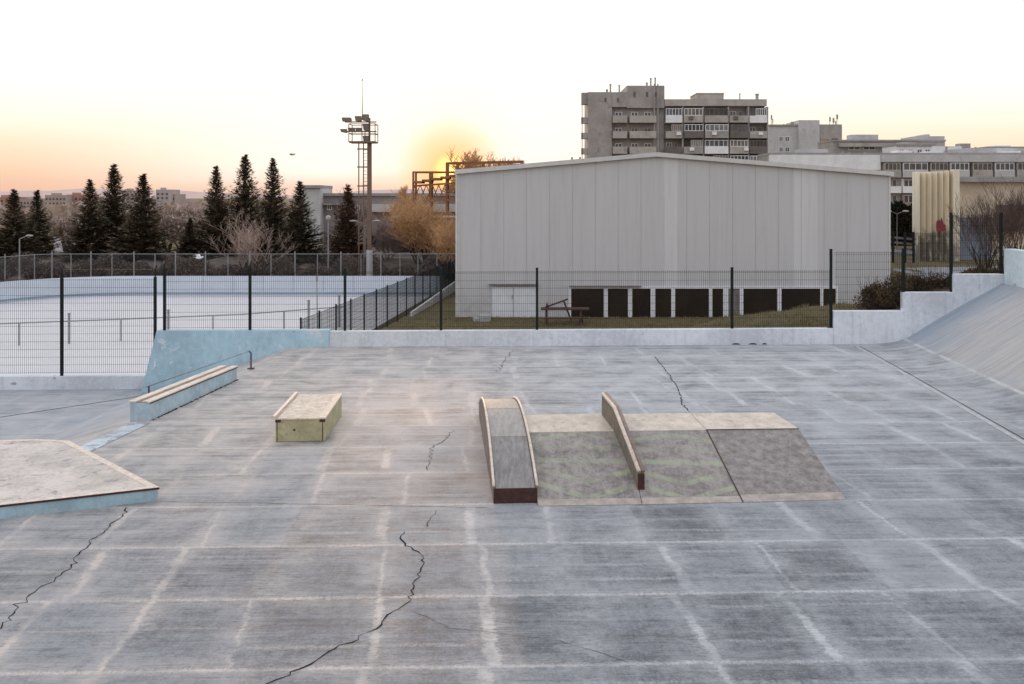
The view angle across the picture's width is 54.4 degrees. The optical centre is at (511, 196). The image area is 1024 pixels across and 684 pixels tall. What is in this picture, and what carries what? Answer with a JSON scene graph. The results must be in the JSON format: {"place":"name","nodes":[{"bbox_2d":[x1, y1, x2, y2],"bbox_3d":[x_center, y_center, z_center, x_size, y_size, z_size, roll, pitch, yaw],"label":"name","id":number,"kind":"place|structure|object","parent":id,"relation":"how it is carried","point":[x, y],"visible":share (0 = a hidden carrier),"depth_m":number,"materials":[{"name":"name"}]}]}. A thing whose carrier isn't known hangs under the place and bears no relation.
{"place":"outdoors","nodes":[
{"label":"outdoors","id":0,"kind":"place"},
{"bbox_2d":[122,189,149,208],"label":"distant block","id":1,"kind":"structure","parent":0,"point":[129,195],"depth_m":420.00,"materials":[{"name":"grey concrete"}]},
{"bbox_2d":[156,188,179,206],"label":"distant block","id":2,"kind":"structure","parent":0,"point":[163,195],"depth_m":420.00,"materials":[{"name":"grey concrete"}]},
{"bbox_2d":[0,295,428,374],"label":"rink floor","id":3,"kind":"structure","parent":0,"point":[82,356],"depth_m":57.00,"materials":[{"name":"ice"}]},
{"bbox_2d":[0,295,342,344],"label":"rink rail","id":4,"kind":"object","parent":3,"relation":"on","point":[308,309],"visible":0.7,"depth_m":50.79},
{"bbox_2d":[0,276,428,302],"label":"rink boards","id":5,"kind":"object","parent":3,"relation":"on","point":[283,285],"visible":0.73,"depth_m":72.80,"materials":[{"name":"plastic"}]},
{"bbox_2d":[0,189,443,197],"bbox_3d":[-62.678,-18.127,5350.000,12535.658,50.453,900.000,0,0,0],"label":"hills","id":6,"kind":"structure","parent":0,"point":[190,194],"depth_m":5112.09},
{"bbox_2d":[0,252,455,289],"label":"scrub verge","id":7,"kind":"structure","parent":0,"point":[386,263],"depth_m":83.83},
{"bbox_2d":[0,189,56,260],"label":"fir tree","id":8,"kind":"object","parent":7,"relation":"on","point":[9,239],"visible":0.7,"depth_m":87.63,"materials":[{"name":"green plant"}]},
{"bbox_2d":[22,190,69,256],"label":"fir tree","id":9,"kind":"object","parent":7,"relation":"on","point":[38,218],"visible":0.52,"depth_m":91.80,"materials":[{"name":"green plant"}]},
{"bbox_2d":[0,251,172,280],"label":"hedge","id":10,"kind":"object","parent":7,"relation":"on","point":[110,260],"visible":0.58,"depth_m":78.74,"materials":[{"name":"brown plant"}]},
{"bbox_2d":[55,179,123,263],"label":"fir tree","id":11,"kind":"object","parent":7,"relation":"on","point":[88,233],"visible":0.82,"depth_m":87.43,"materials":[{"name":"green plant"}]},
{"bbox_2d":[69,163,135,260],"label":"fir tree","id":12,"kind":"object","parent":7,"relation":"on","point":[113,206],"visible":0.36,"depth_m":90.62,"materials":[{"name":"green plant"}]},
{"bbox_2d":[98,173,182,263],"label":"fir tree","id":13,"kind":"object","parent":7,"relation":"on","point":[142,241],"visible":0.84,"depth_m":86.38,"materials":[{"name":"green plant"}]},
{"bbox_2d":[165,218,213,258],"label":"fir tree","id":14,"kind":"object","parent":7,"relation":"on","point":[186,245],"visible":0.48,"depth_m":88.64,"materials":[{"name":"green plant"}]},
{"bbox_2d":[180,165,246,259],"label":"fir tree","id":15,"kind":"object","parent":7,"relation":"on","point":[216,214],"visible":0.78,"depth_m":89.36,"materials":[{"name":"green plant"}]},
{"bbox_2d":[210,154,265,256],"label":"fir tree","id":16,"kind":"object","parent":7,"relation":"on","point":[243,200],"visible":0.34,"depth_m":91.52,"materials":[{"name":"green plant"}]},
{"bbox_2d":[204,213,298,275],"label":"bare tree","id":17,"kind":"object","parent":7,"relation":"on","point":[247,236],"visible":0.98,"depth_m":76.89,"materials":[{"name":"brown plant"}]},
{"bbox_2d":[240,157,294,260],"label":"fir tree","id":18,"kind":"object","parent":7,"relation":"on","point":[274,216],"visible":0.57,"depth_m":87.47,"materials":[{"name":"green plant"}]},
{"bbox_2d":[270,181,334,266],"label":"fir tree","id":19,"kind":"object","parent":7,"relation":"on","point":[298,224],"visible":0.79,"depth_m":85.50,"materials":[{"name":"green plant"}]},
{"bbox_2d":[164,252,455,279],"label":"hedge","id":20,"kind":"object","parent":7,"relation":"on","point":[190,261],"visible":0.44,"depth_m":78.78,"materials":[{"name":"brown plant"}]},
{"bbox_2d":[316,184,376,265],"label":"browned fir","id":21,"kind":"object","parent":7,"relation":"on","point":[346,242],"visible":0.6,"depth_m":83.60,"materials":[{"name":"green plant"}]},
{"bbox_2d":[327,188,366,236],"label":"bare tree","id":22,"kind":"object","parent":7,"relation":"on","point":[350,213],"visible":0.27,"depth_m":88.81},
{"bbox_2d":[361,219,406,259],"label":"bare tree","id":23,"kind":"object","parent":7,"relation":"on","point":[384,241],"visible":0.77,"depth_m":85.36,"materials":[{"name":"brown plant"}]},
{"bbox_2d":[374,188,455,264],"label":"willow tree","id":24,"kind":"object","parent":7,"relation":"on","point":[411,226],"visible":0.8,"depth_m":82.58,"materials":[{"name":"orange plant"}]},
{"bbox_2d":[419,215,455,277],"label":"willow tree","id":25,"kind":"object","parent":7,"relation":"on","point":[448,240],"visible":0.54,"depth_m":77.14,"materials":[{"name":"orange plant"}]},
{"bbox_2d":[302,185,332,251],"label":"concrete building","id":26,"kind":"structure","parent":0,"point":[314,195],"depth_m":122.00,"materials":[{"name":"grey concrete"}]},
{"bbox_2d":[323,193,455,252],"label":"industrial building","id":27,"kind":"structure","parent":0,"point":[331,200],"depth_m":124.00,"materials":[{"name":"grey concrete"}]},
{"bbox_2d":[391,215,455,252],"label":"shed","id":28,"kind":"structure","parent":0,"point":[405,250],"depth_m":100.00,"materials":[{"name":"grey"}]},
{"bbox_2d":[2,198,1003,329],"bbox_3d":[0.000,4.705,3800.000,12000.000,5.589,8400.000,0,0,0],"label":"ground","id":29,"kind":"structure","parent":0,"point":[446,309],"depth_m":56.66,"materials":[{"name":"green plant"}]},
{"bbox_2d":[0,195,25,207],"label":"distant block","id":30,"kind":"structure","parent":29,"relation":"on","point":[3,198],"depth_m":380.00,"materials":[{"name":"grey concrete"}]},
{"bbox_2d":[20,197,44,208],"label":"distant block","id":31,"kind":"structure","parent":29,"relation":"on","point":[27,201],"depth_m":380.00,"materials":[{"name":"grey concrete"}]},
{"bbox_2d":[45,193,72,204],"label":"distant block","id":32,"kind":"structure","parent":29,"relation":"on","point":[54,198],"depth_m":330.00,"materials":[{"name":"grey concrete"}]},
{"bbox_2d":[43,213,80,250],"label":"hazy tree","id":33,"kind":"object","parent":29,"relation":"on","point":[62,223],"visible":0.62,"depth_m":103.79,"materials":[{"name":"grey plant"}]},
{"bbox_2d":[72,193,96,202],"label":"distant block","id":34,"kind":"structure","parent":29,"relation":"on","point":[77,197],"depth_m":335.00,"materials":[{"name":"grey concrete"}]},
{"bbox_2d":[0,199,295,232],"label":"wood","id":35,"kind":"object","parent":29,"relation":"on","point":[59,210],"visible":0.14,"depth_m":195.31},
{"bbox_2d":[151,205,189,251],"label":"hazy tree","id":36,"kind":"object","parent":29,"relation":"on","point":[174,235],"visible":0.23,"depth_m":104.41,"materials":[{"name":"grey plant"}]},
{"bbox_2d":[155,204,202,247],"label":"hazy tree","id":37,"kind":"object","parent":29,"relation":"on","point":[177,221],"visible":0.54,"depth_m":103.66,"materials":[{"name":"grey plant"}]},
{"bbox_2d":[173,194,185,202],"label":"distant block","id":38,"kind":"structure","parent":29,"relation":"on","point":[179,198],"depth_m":430.75,"materials":[{"name":"grey concrete"}]},
{"bbox_2d":[0,251,455,281],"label":"chain link fence","id":39,"kind":"object","parent":29,"relation":"on","point":[51,267],"visible":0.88,"depth_m":75.50,"materials":[{"name":"metal"}]},
{"bbox_2d":[325,215,330,274],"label":"street lamp","id":40,"kind":"object","parent":29,"relation":"on","point":[328,218],"visible":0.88,"depth_m":78.95,"materials":[{"name":"grey metal"}]},
{"bbox_2d":[340,79,377,275],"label":"floodlight mast","id":41,"kind":"object","parent":29,"relation":"on","point":[366,122],"visible":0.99,"depth_m":77.84,"materials":[{"name":"metal"}]},
{"bbox_2d":[300,260,454,329],"bbox_3d":[-6.491,6.030,58.772,0.086,2.340,37.582,0,0,6],"label":"receding fence","id":42,"kind":"object","parent":29,"relation":"on","point":[391,292],"visible":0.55,"depth_m":55.34,"materials":[{"name":"black metal"}]},
{"bbox_2d":[314,253,445,256],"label":"concrete wall","id":43,"kind":"structure","parent":29,"relation":"on","point":[404,254],"depth_m":92.00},
{"bbox_2d":[389,185,436,215],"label":"distant tree","id":44,"kind":"object","parent":29,"relation":"on","point":[402,192],"visible":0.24,"depth_m":114.02,"materials":[{"name":"brown plant"}]},
{"bbox_2d":[410,280,455,315],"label":"rink curb","id":45,"kind":"structure","parent":29,"relation":"on","point":[436,298],"depth_m":67.87,"materials":[{"name":"concrete"}]},
{"bbox_2d":[412,160,523,215],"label":"steel gantry","id":46,"kind":"object","parent":29,"relation":"on","point":[446,177],"visible":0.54,"depth_m":107.89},
{"bbox_2d":[439,146,524,192],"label":"distant tree","id":47,"kind":"object","parent":29,"relation":"on","point":[474,156],"visible":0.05,"depth_m":124.44,"materials":[{"name":"orange plant"}]},
{"bbox_2d":[473,314,490,321],"bbox_3d":[-1.747,7.035,58.000,1.043,0.370,1.000,0,0,0],"label":"concrete step","id":48,"kind":"object","parent":29,"relation":"on","point":[485,317],"visible":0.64,"depth_m":57.50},
{"bbox_2d":[541,298,589,324],"bbox_3d":[3.008,6.485,56.270,2.724,1.433,1.380,0,0,0],"label":"picnic table","id":49,"kind":"object","parent":29,"relation":"on","point":[566,308],"visible":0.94,"depth_m":56.24,"materials":[{"name":"brown wood"}]},
{"bbox_2d":[455,152,893,316],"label":"sports hall","id":50,"kind":"structure","parent":29,"relation":"on","point":[613,217],"depth_m":59.70,"materials":[{"name":"white metal"}]},
{"bbox_2d":[492,287,535,316],"bbox_3d":[0.120,6.298,59.638,2.639,1.803,0.115,0,0,0],"label":"door","id":51,"kind":"structure","parent":50,"relation":"in","point":[518,291],"depth_m":59.58,"materials":[{"name":"metal"}]},
{"bbox_2d":[569,287,605,316],"bbox_3d":[4.505,6.356,59.652,2.214,1.979,0.085,0,0,0],"label":"window","id":52,"kind":"structure","parent":50,"relation":"in","point":[587,297],"depth_m":59.67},
{"bbox_2d":[606,287,629,316],"bbox_3d":[6.344,6.356,59.652,1.449,1.979,0.085,0,0,0],"label":"window","id":53,"kind":"structure","parent":50,"relation":"in","point":[613,303],"depth_m":59.67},
{"bbox_2d":[630,287,652,316],"bbox_3d":[7.757,6.356,59.652,1.359,1.979,0.085,0,0,0],"label":"window","id":54,"kind":"structure","parent":50,"relation":"in","point":[636,302],"depth_m":59.67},
{"bbox_2d":[653,287,672,316],"bbox_3d":[9.047,6.356,59.652,1.206,1.979,0.085,0,0,0],"label":"window","id":55,"kind":"structure","parent":50,"relation":"in","point":[657,300],"depth_m":59.67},
{"bbox_2d":[673,287,710,316],"bbox_3d":[10.774,6.356,59.652,2.232,1.979,0.085,0,0,0],"label":"window","id":56,"kind":"structure","parent":50,"relation":"in","point":[693,293],"depth_m":59.67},
{"bbox_2d":[711,287,725,316],"bbox_3d":[12.352,6.356,59.652,0.906,1.979,0.085,0,0,0],"label":"window","id":57,"kind":"structure","parent":50,"relation":"in","point":[715,291],"depth_m":59.67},
{"bbox_2d":[726,287,740,315],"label":"window","id":58,"kind":"structure","parent":50,"relation":"in","point":[728,289],"depth_m":59.67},
{"bbox_2d":[742,288,778,314],"bbox_3d":[14.879,6.356,59.652,2.256,1.979,0.085,0,0,0],"label":"window","id":59,"kind":"structure","parent":50,"relation":"in","point":[751,295],"depth_m":59.67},
{"bbox_2d":[779,287,820,310],"bbox_3d":[17.285,6.356,59.652,2.541,1.979,0.085,0,0,0],"label":"window","id":60,"kind":"structure","parent":50,"relation":"in","point":[790,294],"depth_m":59.67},
{"bbox_2d":[822,287,837,305],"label":"window","id":61,"kind":"structure","parent":50,"relation":"in","point":[825,290],"depth_m":59.67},
{"bbox_2d":[581,77,767,159],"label":"apartment block","id":62,"kind":"structure","parent":29,"relation":"on","point":[627,120],"depth_m":185.90,"materials":[{"name":"concrete"}]},
{"bbox_2d":[666,108,681,115],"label":"window","id":63,"kind":"structure","parent":62,"relation":"in","point":[669,111],"depth_m":185.19,"materials":[{"name":"white glass"}]},
{"bbox_2d":[684,108,702,114],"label":"window","id":64,"kind":"structure","parent":62,"relation":"in","point":[687,111],"depth_m":184.88,"materials":[{"name":"grey glass"}]},
{"bbox_2d":[685,124,702,130],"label":"window","id":65,"kind":"structure","parent":62,"relation":"in","point":[688,127],"depth_m":184.61,"materials":[{"name":"white glass"}]},
{"bbox_2d":[691,140,702,146],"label":"window","id":66,"kind":"structure","parent":62,"relation":"in","point":[694,143],"depth_m":184.88,"materials":[{"name":"grey glass"}]},
{"bbox_2d":[705,108,727,114],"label":"window","id":67,"kind":"structure","parent":62,"relation":"in","point":[708,111],"depth_m":184.88,"materials":[{"name":"grey glass"}]},
{"bbox_2d":[705,124,727,130],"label":"window","id":68,"kind":"structure","parent":62,"relation":"in","point":[708,127],"depth_m":184.61,"materials":[{"name":"grey glass"}]},
{"bbox_2d":[705,140,727,146],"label":"window","id":69,"kind":"structure","parent":62,"relation":"in","point":[708,143],"depth_m":184.88,"materials":[{"name":"white glass"}]},
{"bbox_2d":[730,140,747,146],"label":"window","id":70,"kind":"structure","parent":62,"relation":"in","point":[733,143],"depth_m":184.88,"materials":[{"name":"white glass"}]},
{"bbox_2d":[730,124,748,130],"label":"window","id":71,"kind":"structure","parent":62,"relation":"in","point":[733,127],"depth_m":184.61,"materials":[{"name":"grey glass"}]},
{"bbox_2d":[730,155,748,159],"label":"window","id":72,"kind":"structure","parent":62,"relation":"in","point":[746,157],"depth_m":184.61,"materials":[{"name":"white glass"}]},
{"bbox_2d":[750,140,766,146],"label":"window","id":73,"kind":"structure","parent":62,"relation":"in","point":[753,143],"depth_m":185.19,"materials":[{"name":"grey glass"}]},
{"bbox_2d":[756,108,766,115],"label":"window","id":74,"kind":"structure","parent":62,"relation":"in","point":[759,111],"depth_m":185.15,"materials":[{"name":"white glass"}]},
{"bbox_2d":[402,268,1003,329],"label":"grass tufts","id":75,"kind":"object","parent":29,"relation":"on","point":[655,325],"visible":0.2,"depth_m":54.88,"materials":[{"name":"plant"}]},
{"bbox_2d":[768,115,841,152],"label":"apartment block","id":76,"kind":"structure","parent":29,"relation":"on","point":[790,137],"depth_m":234.65,"materials":[{"name":"concrete"}]},
{"bbox_2d":[852,276,919,309],"bbox_3d":[10.533,2.774,27.616,2.127,1.223,1.047,0,0,0],"label":"dry bush","id":77,"kind":"object","parent":29,"relation":"on","point":[880,294],"visible":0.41,"depth_m":27.52,"materials":[{"name":"brown plant"}]},
{"bbox_2d":[758,147,1023,205],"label":"apartment block","id":78,"kind":"structure","parent":29,"relation":"on","point":[902,165],"depth_m":159.50,"materials":[{"name":"concrete"}]},
{"bbox_2d":[885,163,900,169],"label":"window","id":79,"kind":"structure","parent":78,"relation":"in","point":[888,166],"depth_m":159.06,"materials":[{"name":"grey glass"}]},
{"bbox_2d":[903,163,927,169],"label":"window","id":80,"kind":"structure","parent":78,"relation":"in","point":[906,166],"depth_m":159.06,"materials":[{"name":"white glass"}]},
{"bbox_2d":[931,163,947,169],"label":"window","id":81,"kind":"structure","parent":78,"relation":"in","point":[934,166],"depth_m":159.06,"materials":[{"name":"grey glass"}]},
{"bbox_2d":[951,163,968,169],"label":"window","id":82,"kind":"structure","parent":78,"relation":"in","point":[962,166],"depth_m":159.06,"materials":[{"name":"white glass"}]},
{"bbox_2d":[973,163,991,169],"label":"window","id":83,"kind":"structure","parent":78,"relation":"in","point":[976,166],"depth_m":159.06,"materials":[{"name":"grey glass"}]},
{"bbox_2d":[995,163,1013,169],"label":"window","id":84,"kind":"structure","parent":78,"relation":"in","point":[998,166],"depth_m":159.06,"materials":[{"name":"white glass"}]},
{"bbox_2d":[817,134,970,152],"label":"apartment block","id":85,"kind":"structure","parent":29,"relation":"on","point":[862,144],"depth_m":200.00,"materials":[{"name":"concrete"}]},
{"bbox_2d":[891,200,911,245],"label":"hedge","id":86,"kind":"object","parent":29,"relation":"on","point":[902,221],"visible":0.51,"depth_m":96.96,"materials":[{"name":"green plant"}]},
{"bbox_2d":[891,232,915,262],"bbox_3d":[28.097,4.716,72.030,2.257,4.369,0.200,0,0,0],"label":"dark railing","id":87,"kind":"object","parent":29,"relation":"on","point":[912,249],"visible":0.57,"depth_m":72.01,"materials":[{"name":"black metal"}]},
{"bbox_2d":[882,142,932,152],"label":"apartment block","id":88,"kind":"structure","parent":29,"relation":"on","point":[915,147],"depth_m":188.00,"materials":[{"name":"grey concrete"}]},
{"bbox_2d":[885,264,948,298],"bbox_3d":[11.511,2.431,27.819,2.184,1.079,1.192,0,0,0],"label":"dry bush","id":89,"kind":"object","parent":29,"relation":"on","point":[931,283],"visible":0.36,"depth_m":27.70,"materials":[{"name":"brown plant"}]},
{"bbox_2d":[912,169,1023,260],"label":"ribbed building","id":90,"kind":"structure","parent":29,"relation":"on","point":[934,193],"depth_m":74.17,"materials":[{"name":"beige metal"}]},
{"bbox_2d":[960,263,1003,273],"bbox_3d":[13.300,2.147,27.856,1.685,0.620,0.945,0,0,0],"label":"dry bush","id":91,"kind":"object","parent":29,"relation":"on","point":[987,270],"visible":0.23,"depth_m":27.79,"materials":[{"name":"brown plant"}]},
{"bbox_2d":[945,184,1023,268],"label":"bare shrub","id":92,"kind":"object","parent":29,"relation":"on","point":[988,217],"visible":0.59,"depth_m":31.85,"materials":[{"name":"brown plant"}]},
{"bbox_2d":[955,205,1023,268],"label":"bare shrub","id":93,"kind":"object","parent":29,"relation":"on","point":[989,234],"visible":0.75,"depth_m":30.50,"materials":[{"name":"brown plant"}]},
{"bbox_2d":[969,172,1023,251],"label":"bare shrub","id":94,"kind":"object","parent":29,"relation":"on","point":[1012,202],"visible":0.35,"depth_m":33.59,"materials":[{"name":"brown plant"}]},
{"bbox_2d":[0,283,1023,683],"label":"skatepark floor","id":95,"kind":"structure","parent":0,"point":[378,535],"depth_m":11.34,"materials":[{"name":"concrete"}]},
{"bbox_2d":[0,374,144,389],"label":"parapet wall","id":96,"kind":"structure","parent":95,"relation":"on","point":[35,382],"depth_m":25.71,"materials":[{"name":"concrete"}]},
{"bbox_2d":[0,265,156,375],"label":"fence","id":97,"kind":"object","parent":96,"relation":"on","point":[61,349],"visible":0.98,"depth_m":25.83,"materials":[{"name":"black metal"}]},
{"bbox_2d":[0,439,158,518],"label":"manual pad","id":98,"kind":"object","parent":95,"relation":"on","point":[41,476],"visible":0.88,"depth_m":13.05,"materials":[{"name":"blue paint"}]},
{"bbox_2d":[129,365,237,422],"bbox_3d":[-6.272,3.951,19.324,0.392,0.792,4.005,0,0,6],"label":"grind ledge","id":99,"kind":"object","parent":95,"relation":"on","point":[150,406],"visible":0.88,"depth_m":18.64,"materials":[{"name":"blue paint"}]},
{"bbox_2d":[152,379,237,419],"bbox_3d":[-6.072,3.900,19.299,0.100,0.020,3.960,0,0,6],"label":"moss and dirt","id":100,"kind":"object","parent":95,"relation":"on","point":[194,400],"visible":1,"depth_m":19.01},
{"bbox_2d":[146,350,254,392],"bbox_3d":[-7.424,4.153,23.430,3.656,1.346,0.191,0,0,30],"label":"grind rail","id":101,"kind":"object","parent":95,"relation":"on","point":[249,351],"visible":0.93,"depth_m":23.26,"materials":[{"name":"metal"}]},
{"bbox_2d":[141,329,330,391],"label":"blue wall","id":102,"kind":"structure","parent":95,"relation":"on","point":[175,352],"depth_m":25.70,"materials":[{"name":"paint"}]},
{"bbox_2d":[271,392,341,441],"bbox_3d":[-3.432,3.686,16.826,0.856,0.419,1.994,0,0,-2],"label":"grind box","id":103,"kind":"object","parent":95,"relation":"on","point":[308,417],"visible":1,"depth_m":16.11,"materials":[{"name":"beige paint"}]},
{"bbox_2d":[478,396,537,502],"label":"arched ramp","id":104,"kind":"structure","parent":95,"relation":"on","point":[514,479],"depth_m":13.56,"materials":[{"name":"grey concrete"}]},
{"bbox_2d":[329,327,833,346],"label":"boundary wall","id":105,"kind":"structure","parent":95,"relation":"on","point":[610,337],"depth_m":26.12,"materials":[{"name":"white paint"}]},
{"bbox_2d":[163,249,832,330],"bbox_3d":[-0.282,2.435,26.209,17.587,2.110,0.164,0,0,-2],"label":"fence","id":106,"kind":"object","parent":105,"relation":"on","point":[250,272],"visible":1,"depth_m":26.14,"materials":[{"name":"black metal"}]},
{"bbox_2d":[525,412,845,505],"bbox_3d":[2.181,3.619,14.836,3.977,0.558,4.371,0,0,-4],"label":"funbox","id":107,"kind":"object","parent":95,"relation":"on","point":[685,458],"visible":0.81,"depth_m":13.55,"materials":[{"name":"grey concrete"}]},
{"bbox_2d":[601,392,644,496],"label":"grind wall","id":108,"kind":"structure","parent":107,"relation":"on","point":[612,415],"depth_m":13.71,"materials":[{"name":"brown concrete"}]},
{"bbox_2d":[832,273,1003,344],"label":"stepped wall","id":109,"kind":"structure","parent":95,"relation":"on","point":[916,312],"depth_m":26.38,"materials":[{"name":"white paint"}]},
{"bbox_2d":[834,213,1002,307],"bbox_3d":[10.838,1.720,26.530,4.537,2.600,0.072,0,0,-2],"label":"stepped fence","id":110,"kind":"object","parent":109,"relation":"on","point":[950,258],"visible":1,"depth_m":26.53,"materials":[{"name":"black metal"}]},
{"bbox_2d":[1004,249,1023,287],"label":"bank top wall","id":111,"kind":"structure","parent":95,"relation":"on","point":[1013,267],"depth_m":25.75,"materials":[{"name":"blue paint"}]},
{"bbox_2d":[0,0,1023,194],"label":"sky","id":112,"kind":"structure","parent":0,"point":[171,92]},
{"bbox_2d":[893,266,1003,285],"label":"path","id":113,"kind":"structure","parent":0,"point":[935,270],"depth_m":64.81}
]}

